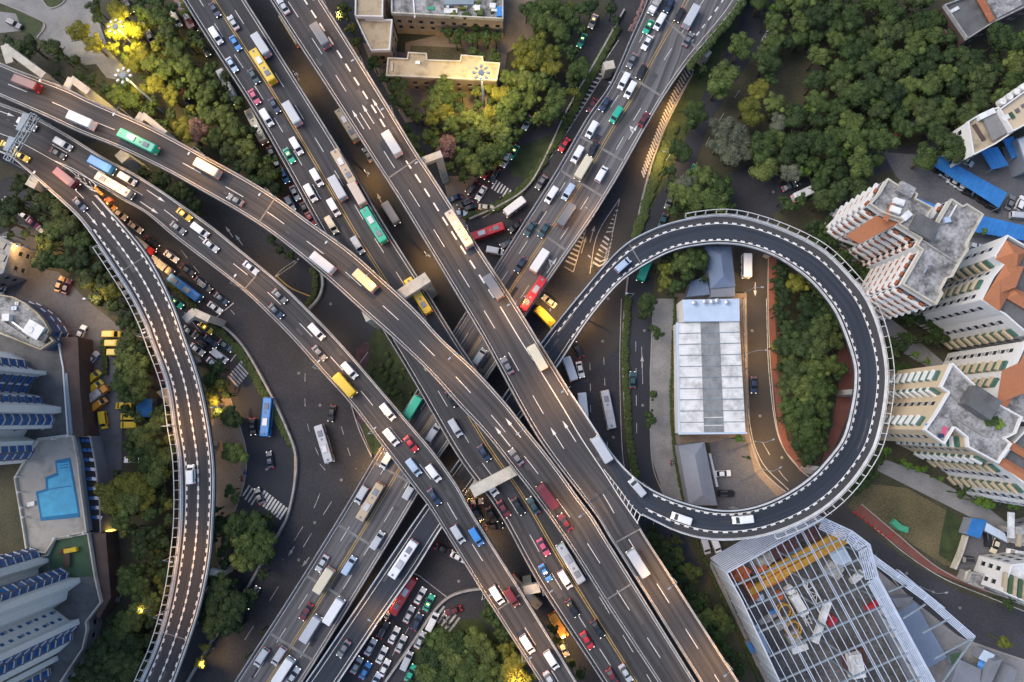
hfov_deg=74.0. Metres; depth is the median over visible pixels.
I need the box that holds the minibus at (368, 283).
[352,268,378,293]
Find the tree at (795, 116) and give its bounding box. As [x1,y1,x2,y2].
[783,102,807,127]
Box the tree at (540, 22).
[528,11,556,31]
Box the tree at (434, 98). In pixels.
[426,88,442,111]
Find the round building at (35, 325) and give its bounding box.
[0,294,72,350]
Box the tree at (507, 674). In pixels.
[500,661,523,681]
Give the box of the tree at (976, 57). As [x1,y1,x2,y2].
[967,48,986,69]
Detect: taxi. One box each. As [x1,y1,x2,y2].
[13,150,30,162]
[104,198,117,209]
[172,296,183,308]
[176,207,192,221]
[198,322,212,334]
[283,147,295,163]
[422,593,434,611]
[510,144,519,159]
[576,33,586,48]
[588,14,597,28]
[642,19,654,34]
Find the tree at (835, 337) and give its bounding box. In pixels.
[827,330,844,351]
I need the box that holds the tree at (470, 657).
[455,647,479,673]
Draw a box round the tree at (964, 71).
[955,60,974,80]
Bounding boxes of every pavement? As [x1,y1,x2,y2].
[0,224,121,538]
[211,398,245,553]
[363,0,534,122]
[444,176,478,223]
[650,299,680,499]
[673,293,748,444]
[709,435,776,508]
[710,524,1023,681]
[712,523,929,681]
[739,299,825,526]
[769,256,803,471]
[821,344,852,463]
[855,505,986,592]
[875,460,1004,526]
[881,319,943,366]
[884,131,1023,249]
[957,526,1023,594]
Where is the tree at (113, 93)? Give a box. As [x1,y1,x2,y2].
[104,84,126,104]
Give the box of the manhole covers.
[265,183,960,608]
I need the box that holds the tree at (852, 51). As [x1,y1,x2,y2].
[834,35,866,65]
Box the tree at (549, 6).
[537,0,561,15]
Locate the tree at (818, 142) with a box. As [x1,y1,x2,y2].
[803,128,837,157]
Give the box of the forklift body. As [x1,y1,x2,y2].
[826,613,837,626]
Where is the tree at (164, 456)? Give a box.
[149,445,176,468]
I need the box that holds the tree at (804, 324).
[795,313,814,334]
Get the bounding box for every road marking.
[181,40,1022,655]
[277,276,309,480]
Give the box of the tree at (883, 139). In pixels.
[865,128,900,152]
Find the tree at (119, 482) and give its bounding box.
[107,470,133,493]
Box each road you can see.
[0,0,678,681]
[0,43,695,681]
[0,103,577,681]
[0,137,233,681]
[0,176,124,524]
[180,374,293,671]
[183,0,656,681]
[234,0,738,681]
[270,0,738,681]
[278,0,465,328]
[299,256,374,357]
[305,209,894,681]
[557,71,690,389]
[624,0,774,681]
[629,277,697,564]
[639,491,763,681]
[728,123,929,224]
[737,246,903,588]
[866,539,1023,658]
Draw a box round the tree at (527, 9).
[518,0,543,22]
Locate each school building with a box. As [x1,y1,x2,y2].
[386,52,499,93]
[996,83,1023,134]
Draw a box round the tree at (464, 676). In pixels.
[454,666,478,681]
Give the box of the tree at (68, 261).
[59,249,87,271]
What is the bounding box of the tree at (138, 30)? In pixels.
[127,20,150,45]
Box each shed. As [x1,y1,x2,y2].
[674,442,716,505]
[683,276,709,298]
[703,246,734,289]
[707,287,734,298]
[872,605,921,681]
[890,600,945,666]
[940,659,980,681]
[959,517,985,537]
[976,656,1002,681]
[983,523,1007,542]
[992,662,1016,681]
[1002,136,1023,177]
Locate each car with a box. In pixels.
[0,140,17,151]
[0,287,6,294]
[5,17,22,29]
[18,213,32,219]
[25,216,40,228]
[36,225,42,232]
[49,147,66,159]
[54,276,65,292]
[61,279,72,294]
[72,196,87,211]
[76,324,87,337]
[90,351,99,362]
[113,208,127,220]
[117,280,128,295]
[123,0,134,13]
[124,457,138,463]
[127,220,143,233]
[144,236,160,249]
[146,31,154,42]
[163,250,178,262]
[169,221,186,234]
[180,264,195,276]
[182,98,191,105]
[184,325,195,338]
[190,342,205,355]
[193,330,205,341]
[194,276,208,284]
[197,280,212,292]
[197,339,213,351]
[202,41,210,56]
[203,238,219,252]
[204,334,218,347]
[206,357,221,365]
[207,301,222,313]
[208,1,221,17]
[213,292,229,305]
[217,339,231,352]
[225,56,238,72]
[226,193,244,206]
[227,15,239,30]
[229,35,242,50]
[239,608,249,623]
[242,260,258,274]
[247,68,260,84]
[248,88,261,104]
[249,418,256,434]
[253,585,260,602]
[254,487,264,504]
[265,451,274,468]
[266,145,276,156]
[268,97,280,113]
[268,303,283,318]
[272,288,287,303]
[274,161,281,168]
[277,0,289,14]
[281,168,290,183]
[284,195,295,209]
[286,666,300,681]
[289,185,300,200]
[299,201,308,214]
[299,602,313,620]
[305,211,316,224]
[312,345,327,360]
[315,554,329,572]
[327,405,336,421]
[336,639,351,657]
[350,655,363,674]
[358,661,371,679]
[362,148,372,162]
[364,637,377,655]
[372,671,380,681]
[375,645,388,663]
[376,620,389,638]
[378,658,390,676]
[383,607,390,619]
[388,626,400,644]
[394,634,407,652]
[403,435,418,452]
[403,605,415,623]
[404,663,415,680]
[411,612,423,630]
[414,586,426,604]
[414,630,425,648]
[427,488,441,505]
[435,543,452,554]
[445,392,456,406]
[445,604,461,615]
[448,193,462,203]
[450,551,462,562]
[455,209,467,216]
[457,197,472,209]
[463,202,478,211]
[465,181,479,194]
[466,497,482,504]
[471,505,483,521]
[475,185,486,200]
[477,444,491,461]
[478,204,493,210]
[480,170,490,179]
[486,506,497,522]
[486,522,502,529]
[488,168,500,183]
[497,500,510,517]
[499,237,512,248]
[500,356,513,374]
[501,153,511,167]
[508,220,522,233]
[508,448,523,465]
[511,497,525,515]
[514,257,527,273]
[522,115,532,130]
[523,220,536,236]
[526,496,540,514]
[535,175,547,189]
[536,537,550,556]
[537,222,550,238]
[538,563,552,581]
[541,294,556,307]
[543,670,555,681]
[557,513,572,531]
[558,137,570,152]
[558,641,569,656]
[565,598,579,617]
[572,342,583,357]
[575,361,584,377]
[579,630,594,649]
[586,98,597,112]
[587,141,598,156]
[590,619,604,637]
[598,96,610,111]
[605,667,619,681]
[618,663,632,681]
[626,53,637,68]
[629,371,635,387]
[635,64,646,79]
[637,112,649,127]
[641,34,652,50]
[657,213,667,226]
[663,0,674,13]
[664,196,671,208]
[673,7,685,22]
[682,32,693,47]
[715,470,730,476]
[717,489,733,496]
[750,377,757,392]
[781,181,796,191]
[932,167,943,173]
[938,173,950,179]
[946,178,958,186]
[953,183,966,191]
[961,188,977,198]
[963,159,973,167]
[967,242,981,248]
[976,196,987,204]
[982,532,992,546]
[984,202,1001,212]
[989,537,999,553]
[1004,195,1015,210]
[1014,195,1023,210]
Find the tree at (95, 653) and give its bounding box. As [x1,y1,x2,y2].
[83,635,109,671]
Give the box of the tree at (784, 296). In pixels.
[773,288,794,307]
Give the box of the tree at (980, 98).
[966,88,990,111]
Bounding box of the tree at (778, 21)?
[765,13,787,35]
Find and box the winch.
[775,589,783,599]
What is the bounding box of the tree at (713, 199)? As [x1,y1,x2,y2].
[700,187,729,213]
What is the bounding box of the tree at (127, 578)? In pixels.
[116,565,146,595]
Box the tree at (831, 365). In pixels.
[819,354,841,376]
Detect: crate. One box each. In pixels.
[756,593,764,601]
[790,642,808,653]
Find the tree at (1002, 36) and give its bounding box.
[984,20,1022,52]
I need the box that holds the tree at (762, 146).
[748,130,776,165]
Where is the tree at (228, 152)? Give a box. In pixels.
[219,137,240,164]
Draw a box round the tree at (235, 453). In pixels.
[221,442,249,463]
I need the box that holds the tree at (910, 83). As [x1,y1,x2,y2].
[894,75,923,94]
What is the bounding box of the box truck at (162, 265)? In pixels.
[151,255,174,274]
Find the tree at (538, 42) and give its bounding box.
[529,30,547,51]
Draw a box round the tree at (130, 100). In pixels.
[117,91,143,109]
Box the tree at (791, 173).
[778,164,801,183]
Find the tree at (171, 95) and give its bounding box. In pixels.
[161,83,183,107]
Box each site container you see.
[752,552,773,566]
[767,533,798,560]
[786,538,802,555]
[800,521,820,542]
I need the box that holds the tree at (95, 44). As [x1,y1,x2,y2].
[82,32,108,56]
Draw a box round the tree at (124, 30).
[104,18,133,45]
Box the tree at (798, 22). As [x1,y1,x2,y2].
[787,8,810,36]
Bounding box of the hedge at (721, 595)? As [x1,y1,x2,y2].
[694,538,761,681]
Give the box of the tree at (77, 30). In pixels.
[64,19,90,41]
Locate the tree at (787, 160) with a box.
[776,147,795,166]
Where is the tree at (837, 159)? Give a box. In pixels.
[823,149,843,169]
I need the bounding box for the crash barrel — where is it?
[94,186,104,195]
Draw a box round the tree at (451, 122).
[442,114,461,135]
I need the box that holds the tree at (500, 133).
[490,121,512,146]
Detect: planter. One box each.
[628,0,646,31]
[685,0,746,70]
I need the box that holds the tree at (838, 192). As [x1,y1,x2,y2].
[827,178,850,205]
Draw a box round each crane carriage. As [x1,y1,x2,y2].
[730,562,751,584]
[741,581,758,600]
[754,565,768,575]
[760,569,787,587]
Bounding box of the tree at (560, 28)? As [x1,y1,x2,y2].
[546,18,568,39]
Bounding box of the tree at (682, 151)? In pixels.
[668,142,692,163]
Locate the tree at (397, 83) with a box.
[386,74,407,97]
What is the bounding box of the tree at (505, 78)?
[499,69,519,86]
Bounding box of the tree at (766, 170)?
[748,156,778,181]
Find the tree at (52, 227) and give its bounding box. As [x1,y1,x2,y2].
[42,218,72,240]
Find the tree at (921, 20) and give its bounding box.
[905,10,933,37]
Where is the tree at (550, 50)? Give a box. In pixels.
[542,44,561,63]
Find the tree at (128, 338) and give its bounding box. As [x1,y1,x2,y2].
[116,328,141,352]
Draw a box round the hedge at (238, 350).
[207,323,292,445]
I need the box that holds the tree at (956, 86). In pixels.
[945,77,967,97]
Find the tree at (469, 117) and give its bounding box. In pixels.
[458,109,481,127]
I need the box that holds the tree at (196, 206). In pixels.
[183,197,206,215]
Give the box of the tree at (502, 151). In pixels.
[494,141,513,159]
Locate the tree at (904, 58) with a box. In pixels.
[888,49,914,70]
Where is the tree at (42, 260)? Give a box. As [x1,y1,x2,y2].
[29,248,55,272]
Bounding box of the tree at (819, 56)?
[804,45,831,70]
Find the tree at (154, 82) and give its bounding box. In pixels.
[145,73,165,96]
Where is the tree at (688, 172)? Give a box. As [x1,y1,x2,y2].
[685,167,703,190]
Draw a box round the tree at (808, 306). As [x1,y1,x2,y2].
[796,294,823,317]
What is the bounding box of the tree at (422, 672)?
[414,659,439,681]
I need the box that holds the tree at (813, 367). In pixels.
[799,353,825,381]
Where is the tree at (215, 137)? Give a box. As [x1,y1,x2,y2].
[202,127,226,148]
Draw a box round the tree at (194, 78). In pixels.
[181,67,204,88]
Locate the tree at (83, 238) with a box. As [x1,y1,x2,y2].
[67,230,94,247]
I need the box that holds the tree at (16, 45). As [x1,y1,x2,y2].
[0,39,22,58]
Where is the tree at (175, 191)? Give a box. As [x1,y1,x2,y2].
[164,181,188,200]
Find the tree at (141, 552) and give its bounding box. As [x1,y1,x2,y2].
[130,542,153,561]
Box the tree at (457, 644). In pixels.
[445,627,470,654]
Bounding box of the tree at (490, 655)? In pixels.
[475,639,498,666]
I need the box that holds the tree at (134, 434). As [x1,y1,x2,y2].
[125,422,156,447]
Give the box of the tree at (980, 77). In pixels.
[960,63,997,91]
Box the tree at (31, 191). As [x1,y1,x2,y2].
[26,187,37,195]
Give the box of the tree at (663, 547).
[654,534,672,556]
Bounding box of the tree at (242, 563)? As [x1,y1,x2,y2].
[229,552,255,572]
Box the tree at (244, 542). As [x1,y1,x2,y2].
[230,531,258,555]
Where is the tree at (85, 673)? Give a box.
[73,663,102,681]
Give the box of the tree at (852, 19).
[841,3,865,31]
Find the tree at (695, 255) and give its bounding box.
[680,247,708,269]
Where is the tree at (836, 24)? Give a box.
[824,12,845,38]
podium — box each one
[0,333,69,444]
[0,532,103,681]
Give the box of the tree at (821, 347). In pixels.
[806,335,834,360]
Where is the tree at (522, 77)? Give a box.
[510,65,534,90]
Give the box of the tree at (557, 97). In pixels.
[542,87,567,115]
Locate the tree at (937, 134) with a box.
[925,120,950,148]
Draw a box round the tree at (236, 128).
[220,116,248,138]
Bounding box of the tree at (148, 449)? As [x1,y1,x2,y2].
[135,434,165,460]
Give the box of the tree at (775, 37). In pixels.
[762,29,786,49]
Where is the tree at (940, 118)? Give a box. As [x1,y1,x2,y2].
[929,108,947,126]
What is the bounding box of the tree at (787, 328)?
[777,319,795,339]
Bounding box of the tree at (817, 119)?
[805,110,827,131]
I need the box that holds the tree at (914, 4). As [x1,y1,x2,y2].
[899,0,935,16]
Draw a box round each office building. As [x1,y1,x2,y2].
[355,0,389,20]
[356,19,397,67]
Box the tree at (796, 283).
[785,272,809,293]
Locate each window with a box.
[0,548,38,559]
[1,374,9,381]
[5,384,11,390]
[8,661,13,669]
[10,375,17,382]
[12,360,23,365]
[18,376,25,382]
[26,653,30,660]
[863,207,876,216]
[871,183,881,198]
[891,227,914,241]
[895,253,915,285]
[896,287,928,306]
[915,416,925,425]
[928,387,940,394]
[931,370,940,380]
[934,203,944,220]
[953,436,959,446]
[959,267,968,275]
[966,265,975,273]
[973,456,986,462]
[974,262,983,271]
[974,279,983,289]
[981,260,993,268]
[981,333,990,341]
[981,378,988,387]
[982,363,988,372]
[988,463,1000,471]
[989,378,999,387]
[990,362,996,371]
[997,330,1007,338]
[998,360,1008,370]
[1005,329,1017,337]
[1011,483,1023,492]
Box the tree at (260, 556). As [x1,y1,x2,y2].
[246,543,274,565]
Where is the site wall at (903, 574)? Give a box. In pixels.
[896,569,944,608]
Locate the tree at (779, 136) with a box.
[769,128,785,146]
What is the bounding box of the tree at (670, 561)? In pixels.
[660,550,680,571]
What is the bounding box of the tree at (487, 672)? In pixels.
[472,663,498,681]
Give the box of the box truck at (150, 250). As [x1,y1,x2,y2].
[135,236,156,255]
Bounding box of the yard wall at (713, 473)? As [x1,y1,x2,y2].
[707,453,717,486]
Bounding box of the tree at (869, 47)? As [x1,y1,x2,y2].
[856,38,874,60]
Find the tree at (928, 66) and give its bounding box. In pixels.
[916,59,938,78]
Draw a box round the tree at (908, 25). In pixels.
[894,17,914,38]
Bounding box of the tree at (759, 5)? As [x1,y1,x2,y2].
[750,0,770,16]
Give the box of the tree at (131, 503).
[114,489,143,517]
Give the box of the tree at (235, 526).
[221,509,250,538]
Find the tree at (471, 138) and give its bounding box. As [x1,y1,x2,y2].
[461,126,483,151]
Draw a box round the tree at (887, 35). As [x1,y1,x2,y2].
[872,16,904,48]
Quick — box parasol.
[977,660,983,668]
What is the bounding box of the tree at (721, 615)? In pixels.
[711,604,729,634]
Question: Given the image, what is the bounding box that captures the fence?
[742,298,749,426]
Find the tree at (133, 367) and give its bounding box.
[115,352,151,387]
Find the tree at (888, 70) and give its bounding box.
[876,59,902,80]
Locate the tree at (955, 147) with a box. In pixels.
[942,132,973,163]
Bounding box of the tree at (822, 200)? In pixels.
[810,188,836,210]
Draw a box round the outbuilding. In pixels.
[0,236,35,287]
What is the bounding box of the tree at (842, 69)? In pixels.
[829,58,854,80]
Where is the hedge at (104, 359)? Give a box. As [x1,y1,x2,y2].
[99,338,108,374]
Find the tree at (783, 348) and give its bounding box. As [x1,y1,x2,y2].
[772,338,796,358]
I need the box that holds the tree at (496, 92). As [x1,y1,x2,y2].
[490,85,511,100]
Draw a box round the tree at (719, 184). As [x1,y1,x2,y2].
[707,171,729,194]
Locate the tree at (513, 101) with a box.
[498,86,523,111]
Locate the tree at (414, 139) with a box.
[406,133,421,150]
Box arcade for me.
[79,436,111,533]
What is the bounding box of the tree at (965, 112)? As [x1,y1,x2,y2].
[947,101,977,127]
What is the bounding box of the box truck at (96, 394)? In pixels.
[89,385,110,401]
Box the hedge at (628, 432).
[621,295,639,477]
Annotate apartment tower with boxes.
[0,351,60,464]
[0,547,79,681]
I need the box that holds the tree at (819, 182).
[808,172,829,191]
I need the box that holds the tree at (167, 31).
[156,16,179,42]
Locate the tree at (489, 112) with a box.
[481,104,496,122]
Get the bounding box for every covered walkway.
[60,337,98,436]
[93,530,120,617]
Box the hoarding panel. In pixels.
[863,599,880,610]
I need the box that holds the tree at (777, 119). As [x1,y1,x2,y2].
[769,111,786,131]
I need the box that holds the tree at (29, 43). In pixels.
[20,33,47,58]
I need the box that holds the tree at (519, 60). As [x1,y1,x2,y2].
[511,54,530,70]
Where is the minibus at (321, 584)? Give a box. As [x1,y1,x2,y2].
[312,566,335,594]
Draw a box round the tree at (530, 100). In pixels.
[521,88,541,111]
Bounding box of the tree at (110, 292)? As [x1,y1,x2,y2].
[100,283,127,303]
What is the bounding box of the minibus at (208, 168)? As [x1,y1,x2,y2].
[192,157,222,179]
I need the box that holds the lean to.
[937,9,949,52]
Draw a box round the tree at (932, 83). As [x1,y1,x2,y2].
[917,70,943,96]
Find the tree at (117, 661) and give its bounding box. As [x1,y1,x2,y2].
[102,648,132,674]
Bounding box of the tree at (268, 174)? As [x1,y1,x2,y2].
[252,164,279,185]
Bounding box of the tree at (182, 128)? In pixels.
[172,116,192,143]
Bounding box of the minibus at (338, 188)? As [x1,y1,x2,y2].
[327,174,348,201]
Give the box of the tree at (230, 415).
[219,404,243,427]
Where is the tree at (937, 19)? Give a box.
[930,7,947,27]
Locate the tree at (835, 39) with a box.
[825,31,848,50]
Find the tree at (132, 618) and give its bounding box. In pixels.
[121,602,144,634]
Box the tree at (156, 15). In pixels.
[142,5,171,25]
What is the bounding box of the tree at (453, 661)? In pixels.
[437,644,464,675]
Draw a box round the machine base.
[840,647,868,672]
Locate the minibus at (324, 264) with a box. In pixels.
[309,251,336,275]
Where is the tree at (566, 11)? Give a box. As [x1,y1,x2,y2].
[553,2,575,21]
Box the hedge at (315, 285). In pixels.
[305,267,318,306]
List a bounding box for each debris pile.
[756,611,776,624]
[772,614,792,630]
[784,627,801,644]
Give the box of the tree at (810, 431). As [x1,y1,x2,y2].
[798,415,823,443]
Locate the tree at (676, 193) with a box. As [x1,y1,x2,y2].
[665,182,687,204]
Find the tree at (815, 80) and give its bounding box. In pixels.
[803,70,828,95]
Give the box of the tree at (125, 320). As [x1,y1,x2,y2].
[115,309,136,330]
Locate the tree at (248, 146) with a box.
[234,134,257,156]
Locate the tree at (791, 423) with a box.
[781,412,802,431]
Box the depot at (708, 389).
[673,322,746,433]
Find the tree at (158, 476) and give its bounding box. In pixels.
[144,459,174,487]
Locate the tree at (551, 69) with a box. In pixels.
[540,60,562,77]
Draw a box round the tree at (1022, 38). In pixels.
[1019,33,1023,54]
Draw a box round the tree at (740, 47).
[728,31,755,62]
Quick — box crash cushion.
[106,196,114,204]
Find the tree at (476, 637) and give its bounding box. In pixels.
[461,626,487,655]
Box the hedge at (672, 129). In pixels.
[630,121,679,238]
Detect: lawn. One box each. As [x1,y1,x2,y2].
[0,4,41,36]
[44,0,63,6]
[100,295,175,650]
[216,325,293,460]
[353,328,417,453]
[410,45,465,59]
[410,619,529,681]
[509,43,612,177]
[636,23,734,218]
[648,528,755,681]
[776,260,844,464]
[848,484,951,564]
[939,510,964,562]
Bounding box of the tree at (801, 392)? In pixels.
[792,374,813,404]
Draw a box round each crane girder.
[747,539,847,595]
[757,531,843,579]
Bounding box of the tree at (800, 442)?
[787,432,811,453]
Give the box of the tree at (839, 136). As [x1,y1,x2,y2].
[824,125,846,146]
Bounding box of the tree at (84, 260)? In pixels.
[73,245,96,269]
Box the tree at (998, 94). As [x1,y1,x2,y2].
[988,86,1013,107]
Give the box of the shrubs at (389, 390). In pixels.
[369,351,412,396]
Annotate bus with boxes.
[94,171,135,199]
[116,128,160,155]
[166,273,203,302]
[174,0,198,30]
[215,68,237,104]
[244,108,268,144]
[249,47,277,85]
[260,397,274,436]
[278,15,299,47]
[314,424,334,463]
[330,148,357,183]
[334,108,359,143]
[356,481,385,521]
[360,206,388,244]
[387,538,418,579]
[389,576,417,615]
[404,277,432,314]
[444,209,473,249]
[470,222,504,241]
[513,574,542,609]
[519,275,546,312]
[555,541,585,584]
[600,390,615,428]
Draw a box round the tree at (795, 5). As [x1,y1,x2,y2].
[786,0,817,14]
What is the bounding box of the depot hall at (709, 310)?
[676,298,739,321]
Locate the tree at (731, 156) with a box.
[720,142,744,167]
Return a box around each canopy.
[917,198,934,206]
[927,156,1006,211]
[975,216,1023,242]
[981,147,1008,174]
[996,136,1016,161]
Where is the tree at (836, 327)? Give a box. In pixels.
[832,319,840,332]
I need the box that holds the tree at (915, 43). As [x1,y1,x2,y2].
[903,30,926,54]
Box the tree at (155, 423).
[143,414,170,436]
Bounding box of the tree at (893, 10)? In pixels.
[873,0,905,26]
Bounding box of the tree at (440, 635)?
[427,627,454,652]
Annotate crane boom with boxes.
[792,590,812,625]
[803,579,820,611]
[811,599,831,643]
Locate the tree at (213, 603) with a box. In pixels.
[202,590,223,618]
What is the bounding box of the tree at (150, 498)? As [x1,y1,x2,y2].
[140,486,160,510]
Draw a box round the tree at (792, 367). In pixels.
[781,353,805,380]
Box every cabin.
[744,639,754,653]
[753,621,770,653]
[845,651,865,678]
[848,569,863,583]
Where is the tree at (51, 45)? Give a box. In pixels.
[38,38,69,59]
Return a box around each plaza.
[0,0,129,78]
[0,12,21,32]
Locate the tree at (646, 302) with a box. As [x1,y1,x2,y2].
[635,292,658,316]
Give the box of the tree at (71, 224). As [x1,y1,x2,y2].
[58,214,81,235]
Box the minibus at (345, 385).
[332,372,357,397]
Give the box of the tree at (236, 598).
[223,587,247,614]
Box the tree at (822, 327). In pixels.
[808,311,833,338]
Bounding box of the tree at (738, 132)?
[726,123,751,148]
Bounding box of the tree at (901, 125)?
[888,115,913,137]
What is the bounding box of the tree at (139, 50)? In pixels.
[125,41,150,63]
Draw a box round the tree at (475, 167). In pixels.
[464,153,485,177]
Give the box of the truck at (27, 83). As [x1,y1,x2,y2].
[11,73,42,93]
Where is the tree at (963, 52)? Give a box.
[946,45,972,65]
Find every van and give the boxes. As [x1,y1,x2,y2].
[16,117,37,131]
[52,136,73,151]
[90,369,101,382]
[90,379,104,391]
[92,397,108,410]
[97,411,108,428]
[101,331,121,337]
[104,340,116,346]
[106,349,114,355]
[115,402,133,408]
[117,171,137,185]
[120,413,133,419]
[120,422,138,427]
[170,11,182,26]
[186,465,195,483]
[190,222,209,237]
[208,26,223,44]
[210,348,228,363]
[254,647,269,667]
[259,108,273,126]
[271,645,287,665]
[289,136,303,155]
[303,183,317,202]
[308,323,325,339]
[309,168,323,186]
[324,215,338,233]
[326,197,340,216]
[340,361,357,378]
[341,555,356,575]
[350,235,364,254]
[354,485,369,503]
[369,530,385,550]
[379,402,395,420]
[379,452,391,469]
[382,428,399,445]
[399,650,413,671]
[402,483,413,499]
[405,457,421,475]
[425,424,439,442]
[425,463,441,481]
[425,612,438,631]
[448,418,462,436]
[450,524,465,543]
[468,526,483,545]
[473,348,486,365]
[486,246,503,255]
[489,487,498,496]
[489,584,504,604]
[504,587,519,606]
[519,633,534,653]
[543,649,559,669]
[544,185,558,203]
[557,569,572,589]
[561,183,574,200]
[571,145,583,163]
[585,120,598,138]
[594,166,607,183]
[609,105,623,123]
[614,257,630,273]
[617,71,630,89]
[623,80,636,98]
[628,478,646,497]
[653,12,666,30]
[670,512,691,525]
[699,539,710,554]
[710,540,721,553]
[732,514,753,523]
[1006,548,1023,553]
[1009,211,1023,219]
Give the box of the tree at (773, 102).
[763,91,785,115]
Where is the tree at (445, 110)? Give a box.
[432,101,453,120]
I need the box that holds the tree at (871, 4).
[859,0,883,13]
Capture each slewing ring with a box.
[776,602,793,619]
[784,619,801,636]
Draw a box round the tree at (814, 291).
[809,285,823,299]
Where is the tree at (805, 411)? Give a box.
[793,395,817,423]
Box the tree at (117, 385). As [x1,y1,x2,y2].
[109,369,131,393]
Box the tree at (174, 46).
[162,36,185,60]
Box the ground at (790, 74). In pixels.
[0,0,1023,681]
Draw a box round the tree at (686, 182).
[674,173,697,187]
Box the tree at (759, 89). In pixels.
[747,78,769,100]
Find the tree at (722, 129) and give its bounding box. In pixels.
[709,115,736,139]
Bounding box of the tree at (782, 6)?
[774,0,789,14]
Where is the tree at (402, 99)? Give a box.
[388,89,413,112]
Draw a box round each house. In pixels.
[939,0,1023,47]
[940,106,1012,167]
[956,569,984,588]
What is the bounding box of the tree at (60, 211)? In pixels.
[49,198,69,220]
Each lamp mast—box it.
[107,19,131,43]
[114,67,164,112]
[472,64,489,107]
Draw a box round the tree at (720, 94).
[707,78,727,100]
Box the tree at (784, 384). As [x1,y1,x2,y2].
[774,373,793,397]
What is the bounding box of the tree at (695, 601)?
[685,591,704,613]
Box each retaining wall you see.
[186,325,297,681]
[308,274,324,309]
[351,405,371,456]
[384,587,479,681]
[469,9,624,219]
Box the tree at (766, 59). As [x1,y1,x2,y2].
[751,44,782,76]
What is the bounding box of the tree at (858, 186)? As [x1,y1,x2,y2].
[846,177,869,198]
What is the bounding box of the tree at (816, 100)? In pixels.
[803,89,830,114]
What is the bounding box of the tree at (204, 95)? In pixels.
[195,83,215,107]
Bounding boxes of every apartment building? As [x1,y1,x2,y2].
[391,0,503,38]
[819,178,983,321]
[878,363,1022,464]
[911,235,1023,350]
[926,426,1023,505]
[943,341,1023,421]
[974,552,1023,604]
[995,512,1023,546]
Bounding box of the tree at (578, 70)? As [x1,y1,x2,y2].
[565,60,589,80]
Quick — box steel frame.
[710,514,975,681]
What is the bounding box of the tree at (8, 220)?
[0,213,24,230]
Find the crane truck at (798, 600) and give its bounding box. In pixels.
[783,583,808,616]
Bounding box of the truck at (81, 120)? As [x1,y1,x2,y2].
[65,110,97,130]
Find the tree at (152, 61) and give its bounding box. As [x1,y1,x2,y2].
[139,53,160,70]
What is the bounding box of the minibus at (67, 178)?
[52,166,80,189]
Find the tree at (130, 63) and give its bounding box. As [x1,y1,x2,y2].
[121,56,146,76]
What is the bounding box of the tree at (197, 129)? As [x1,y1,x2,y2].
[187,117,209,143]
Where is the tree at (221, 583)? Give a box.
[207,571,234,598]
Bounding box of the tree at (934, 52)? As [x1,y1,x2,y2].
[923,43,944,62]
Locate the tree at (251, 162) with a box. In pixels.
[240,151,263,174]
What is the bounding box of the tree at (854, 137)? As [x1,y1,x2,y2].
[843,124,869,150]
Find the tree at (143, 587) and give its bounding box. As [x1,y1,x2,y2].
[129,575,156,602]
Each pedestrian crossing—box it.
[228,360,247,386]
[242,485,255,504]
[261,490,287,519]
[437,606,459,631]
[491,180,510,195]
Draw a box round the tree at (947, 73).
[936,61,958,81]
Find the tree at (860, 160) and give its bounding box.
[847,145,873,179]
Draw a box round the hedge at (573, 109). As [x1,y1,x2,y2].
[462,25,620,219]
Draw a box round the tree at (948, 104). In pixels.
[941,97,956,117]
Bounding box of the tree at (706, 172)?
[692,165,715,184]
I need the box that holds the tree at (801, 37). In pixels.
[790,29,808,51]
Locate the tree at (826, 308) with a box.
[812,300,836,324]
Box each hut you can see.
[136,398,156,416]
[152,365,166,385]
[157,387,170,407]
[889,594,912,607]
[944,649,960,663]
[971,646,994,661]
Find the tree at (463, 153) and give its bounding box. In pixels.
[455,146,473,165]
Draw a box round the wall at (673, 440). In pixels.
[669,297,684,501]
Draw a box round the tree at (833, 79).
[818,70,837,92]
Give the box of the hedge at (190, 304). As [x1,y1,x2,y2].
[167,281,199,309]
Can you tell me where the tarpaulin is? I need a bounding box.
[889,518,908,532]
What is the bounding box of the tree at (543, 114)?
[535,103,560,123]
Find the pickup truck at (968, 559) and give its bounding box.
[960,556,974,563]
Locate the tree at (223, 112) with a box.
[210,101,234,123]
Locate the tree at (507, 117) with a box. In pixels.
[494,101,518,128]
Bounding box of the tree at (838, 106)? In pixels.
[824,97,848,116]
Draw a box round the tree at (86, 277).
[75,268,98,289]
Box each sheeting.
[823,559,843,580]
[829,546,851,565]
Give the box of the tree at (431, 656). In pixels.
[420,645,447,669]
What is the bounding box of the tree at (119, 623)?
[110,611,128,640]
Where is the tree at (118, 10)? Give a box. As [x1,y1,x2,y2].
[105,0,131,21]
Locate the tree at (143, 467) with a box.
[137,454,152,475]
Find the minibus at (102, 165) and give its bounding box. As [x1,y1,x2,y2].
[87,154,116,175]
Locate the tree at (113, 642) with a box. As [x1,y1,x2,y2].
[99,626,123,652]
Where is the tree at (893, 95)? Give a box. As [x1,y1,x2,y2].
[878,79,906,110]
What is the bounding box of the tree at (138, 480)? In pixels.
[121,471,149,497]
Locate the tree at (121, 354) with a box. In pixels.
[112,346,133,364]
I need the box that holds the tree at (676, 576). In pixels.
[669,568,686,588]
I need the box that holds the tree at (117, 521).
[110,509,137,530]
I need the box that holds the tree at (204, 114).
[195,104,219,126]
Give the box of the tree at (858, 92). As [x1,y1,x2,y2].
[843,79,874,105]
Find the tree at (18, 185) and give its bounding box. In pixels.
[8,173,37,194]
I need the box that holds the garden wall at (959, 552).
[950,535,968,569]
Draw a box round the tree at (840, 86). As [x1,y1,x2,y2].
[829,77,853,101]
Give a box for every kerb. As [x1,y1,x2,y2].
[0,0,1023,666]
[275,258,298,276]

